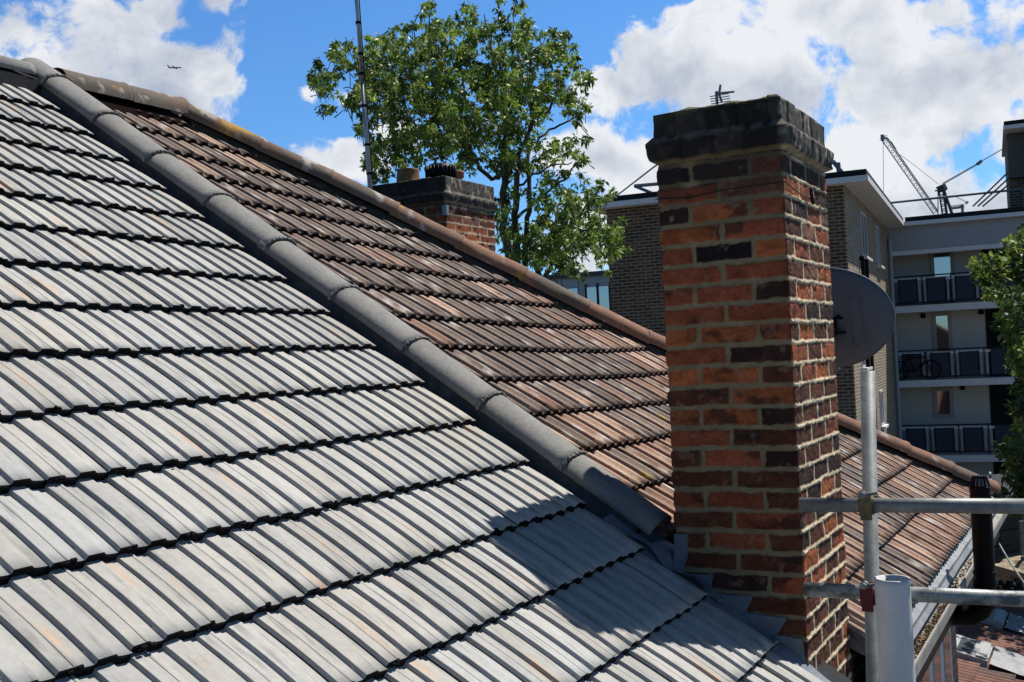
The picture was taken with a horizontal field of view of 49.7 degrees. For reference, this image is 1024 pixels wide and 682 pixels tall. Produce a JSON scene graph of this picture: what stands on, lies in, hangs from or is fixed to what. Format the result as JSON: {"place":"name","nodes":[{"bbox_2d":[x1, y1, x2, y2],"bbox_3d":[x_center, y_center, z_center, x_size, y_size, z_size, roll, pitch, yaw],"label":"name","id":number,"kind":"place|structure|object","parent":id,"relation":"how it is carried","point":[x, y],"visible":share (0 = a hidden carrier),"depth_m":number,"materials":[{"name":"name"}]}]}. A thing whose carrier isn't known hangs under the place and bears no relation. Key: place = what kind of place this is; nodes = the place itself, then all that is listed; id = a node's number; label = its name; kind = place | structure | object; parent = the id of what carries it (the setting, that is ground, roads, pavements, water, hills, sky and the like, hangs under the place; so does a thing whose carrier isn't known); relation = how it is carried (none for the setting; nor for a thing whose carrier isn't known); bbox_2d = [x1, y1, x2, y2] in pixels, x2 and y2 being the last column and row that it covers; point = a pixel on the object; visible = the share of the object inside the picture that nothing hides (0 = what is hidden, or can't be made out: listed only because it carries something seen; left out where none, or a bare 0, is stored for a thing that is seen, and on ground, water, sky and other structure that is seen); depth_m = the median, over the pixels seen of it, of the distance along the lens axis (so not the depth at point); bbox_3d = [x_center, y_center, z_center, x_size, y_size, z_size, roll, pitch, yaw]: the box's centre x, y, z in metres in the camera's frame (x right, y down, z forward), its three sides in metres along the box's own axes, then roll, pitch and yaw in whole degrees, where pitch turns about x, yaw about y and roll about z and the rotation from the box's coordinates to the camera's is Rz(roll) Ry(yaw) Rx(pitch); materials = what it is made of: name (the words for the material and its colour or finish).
{"place":"outdoors","nodes":[
{"label":"outdoors","id":0,"kind":"place"},
{"bbox_2d":[0,0,1023,274],"label":"sky","id":1,"kind":"structure","parent":0,"point":[942,79],"materials":[{"name":"blue"}]},
{"bbox_2d":[543,270,610,310],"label":"glazed building","id":2,"kind":"structure","parent":0,"point":[595,288],"depth_m":60.98,"materials":[{"name":"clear glass"}]},
{"bbox_2d":[568,286,609,309],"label":"window","id":3,"kind":"structure","parent":2,"relation":"in","point":[603,290],"depth_m":60.79,"materials":[{"name":"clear glass"}]},
{"bbox_2d":[612,165,657,199],"bbox_3d":[2.955,-3.648,24.569,0.162,0.330,9.021,-3,-1,-4],"label":"overhead wire","id":4,"kind":"object","parent":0,"point":[645,173],"visible":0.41,"depth_m":25.68,"materials":[{"name":"metal"}]},
{"bbox_2d":[951,197,968,211],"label":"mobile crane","id":5,"kind":"object","parent":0,"point":[959,206],"visible":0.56,"depth_m":300.24,"materials":[{"name":"metal"}]},
{"label":"ground","id":6,"kind":"structure","parent":0,"visible":0},
{"bbox_2d":[0,55,852,681],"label":"terraced house","id":7,"kind":"structure","parent":6,"relation":"on","point":[238,443],"depth_m":3.83,"materials":[{"name":"grey tile"}]},
{"bbox_2d":[830,267,894,370],"bbox_3d":[1.483,-0.098,5.068,0.540,0.478,0.528,-2,-1,-15],"label":"satellite dish","id":8,"kind":"object","parent":7,"relation":"attached to","point":[863,311],"visible":0.37,"depth_m":4.91,"materials":[{"name":"grey metal"}]},
{"bbox_2d":[305,0,634,289],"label":"chestnut tree","id":9,"kind":"object","parent":6,"relation":"on","point":[460,133],"visible":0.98,"depth_m":20.29,"materials":[{"name":"green plant"}]},
{"bbox_2d":[54,67,1007,681],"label":"neighbour house","id":10,"kind":"structure","parent":6,"relation":"on","point":[412,249],"depth_m":6.26,"materials":[{"name":"brown tile"}]},
{"bbox_2d":[355,0,372,188],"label":"aerial mast","id":11,"kind":"object","parent":10,"relation":"attached to","point":[369,173],"visible":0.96,"depth_m":10.53,"materials":[{"name":"metal"}]},
{"bbox_2d":[921,628,952,681],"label":"window","id":12,"kind":"structure","parent":10,"relation":"in","point":[940,669],"depth_m":6.86,"materials":[{"name":"glass"}]},
{"bbox_2d":[951,475,997,625],"bbox_3d":[2.356,1.171,6.206,0.663,0.836,0.126,-3,-1,28],"label":"flue pipe","id":13,"kind":"object","parent":10,"relation":"attached to","point":[984,571],"visible":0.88,"depth_m":6.04,"materials":[{"name":"black plastic"}]},
{"bbox_2d":[997,540,1023,583],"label":"overhead cable","id":14,"kind":"object","parent":10,"relation":"attached to","point":[1017,573],"visible":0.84,"depth_m":7.93,"materials":[{"name":"metal"}]},
{"bbox_2d":[589,119,1023,474],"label":"apartment block","id":15,"kind":"structure","parent":6,"relation":"on","point":[915,269],"depth_m":42.40,"materials":[{"name":"brick"}]},
{"bbox_2d":[710,85,734,103],"bbox_3d":[6.808,-6.356,35.419,0.799,3.742,0.092,-3,-1,23],"label":"tv aerial","id":16,"kind":"object","parent":15,"relation":"on","point":[719,93],"visible":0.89,"depth_m":35.44,"materials":[{"name":"metal"}]},
{"bbox_2d":[860,210,872,261],"bbox_3d":[11.298,-3.332,35.278,0.160,1.513,1.771,-3,-1,23],"label":"window","id":17,"kind":"structure","parent":15,"relation":"in","point":[863,223],"depth_m":35.24,"materials":[{"name":"clear glass"}]},
{"bbox_2d":[862,360,872,370],"bbox_3d":[10.735,0.232,33.525,0.160,1.294,1.666,-3,-1,23],"label":"window","id":18,"kind":"structure","parent":15,"relation":"in","point":[864,368],"depth_m":33.20,"materials":[{"name":"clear glass"}]},
{"bbox_2d":[875,225,884,269],"bbox_3d":[13.149,-3.351,39.546,0.160,1.517,1.308,-3,-1,23],"label":"window","id":19,"kind":"structure","parent":15,"relation":"in","point":[879,265],"depth_m":39.52,"materials":[{"name":"clear glass"}]},
{"bbox_2d":[879,389,888,428],"bbox_3d":[12.704,2.316,37.793,0.160,1.284,1.256,-3,-1,23],"label":"window","id":20,"kind":"structure","parent":15,"relation":"in","point":[883,426],"depth_m":37.76,"materials":[{"name":"clear glass"}]},
{"bbox_2d":[898,352,941,380],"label":"bicycle","id":21,"kind":"object","parent":15,"relation":"on","point":[922,364],"visible":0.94,"depth_m":43.00,"materials":[{"name":"black metal"}]},
{"bbox_2d":[932,312,952,354],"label":"window","id":22,"kind":"structure","parent":15,"relation":"in","point":[941,321],"depth_m":43.90,"materials":[{"name":"clear glass"}]},
{"bbox_2d":[930,252,955,303],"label":"window","id":23,"kind":"structure","parent":15,"relation":"in","point":[940,263],"depth_m":43.88,"materials":[{"name":"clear glass"}]},
{"bbox_2d":[933,387,953,417],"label":"window","id":24,"kind":"structure","parent":15,"relation":"in","point":[943,397],"depth_m":43.89,"materials":[{"name":"clear glass"}]},
{"bbox_2d":[874,575,915,681],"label":"vent pipe","id":25,"kind":"object","parent":6,"relation":"on","point":[895,638],"visible":1,"depth_m":3.30,"materials":[{"name":"white plastic"}]},
{"bbox_2d":[798,371,1023,681],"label":"scaffold frame","id":26,"kind":"object","parent":6,"relation":"on","point":[868,504],"visible":0.94,"depth_m":3.45,"materials":[{"name":"metal"}]},
{"bbox_2d":[880,134,1001,213],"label":"tower crane","id":27,"kind":"object","parent":6,"relation":"on","point":[942,188],"visible":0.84,"depth_m":210.39,"materials":[{"name":"metal"}]},
{"bbox_2d":[956,566,1023,681],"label":"single storey extension","id":28,"kind":"object","parent":6,"relation":"on","point":[990,648],"visible":0.12,"depth_m":11.51,"materials":[{"name":"red tile"}]},
{"bbox_2d":[996,580,1023,590],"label":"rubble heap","id":29,"kind":"object","parent":28,"relation":"on","point":[1012,585],"visible":0.84,"depth_m":14.10,"materials":[{"name":"stone"}]},
{"bbox_2d":[965,223,1023,522],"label":"garden tree","id":30,"kind":"object","parent":6,"relation":"on","point":[1010,267],"visible":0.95,"depth_m":13.62,"materials":[{"name":"green plant"}]},
{"bbox_2d":[987,474,1023,559],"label":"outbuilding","id":31,"kind":"structure","parent":6,"relation":"on","point":[1011,535],"depth_m":17.31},
{"bbox_2d":[995,552,1023,572],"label":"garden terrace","id":32,"kind":"structure","parent":6,"relation":"on","point":[1017,562],"depth_m":16.82,"materials":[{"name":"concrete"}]}
]}

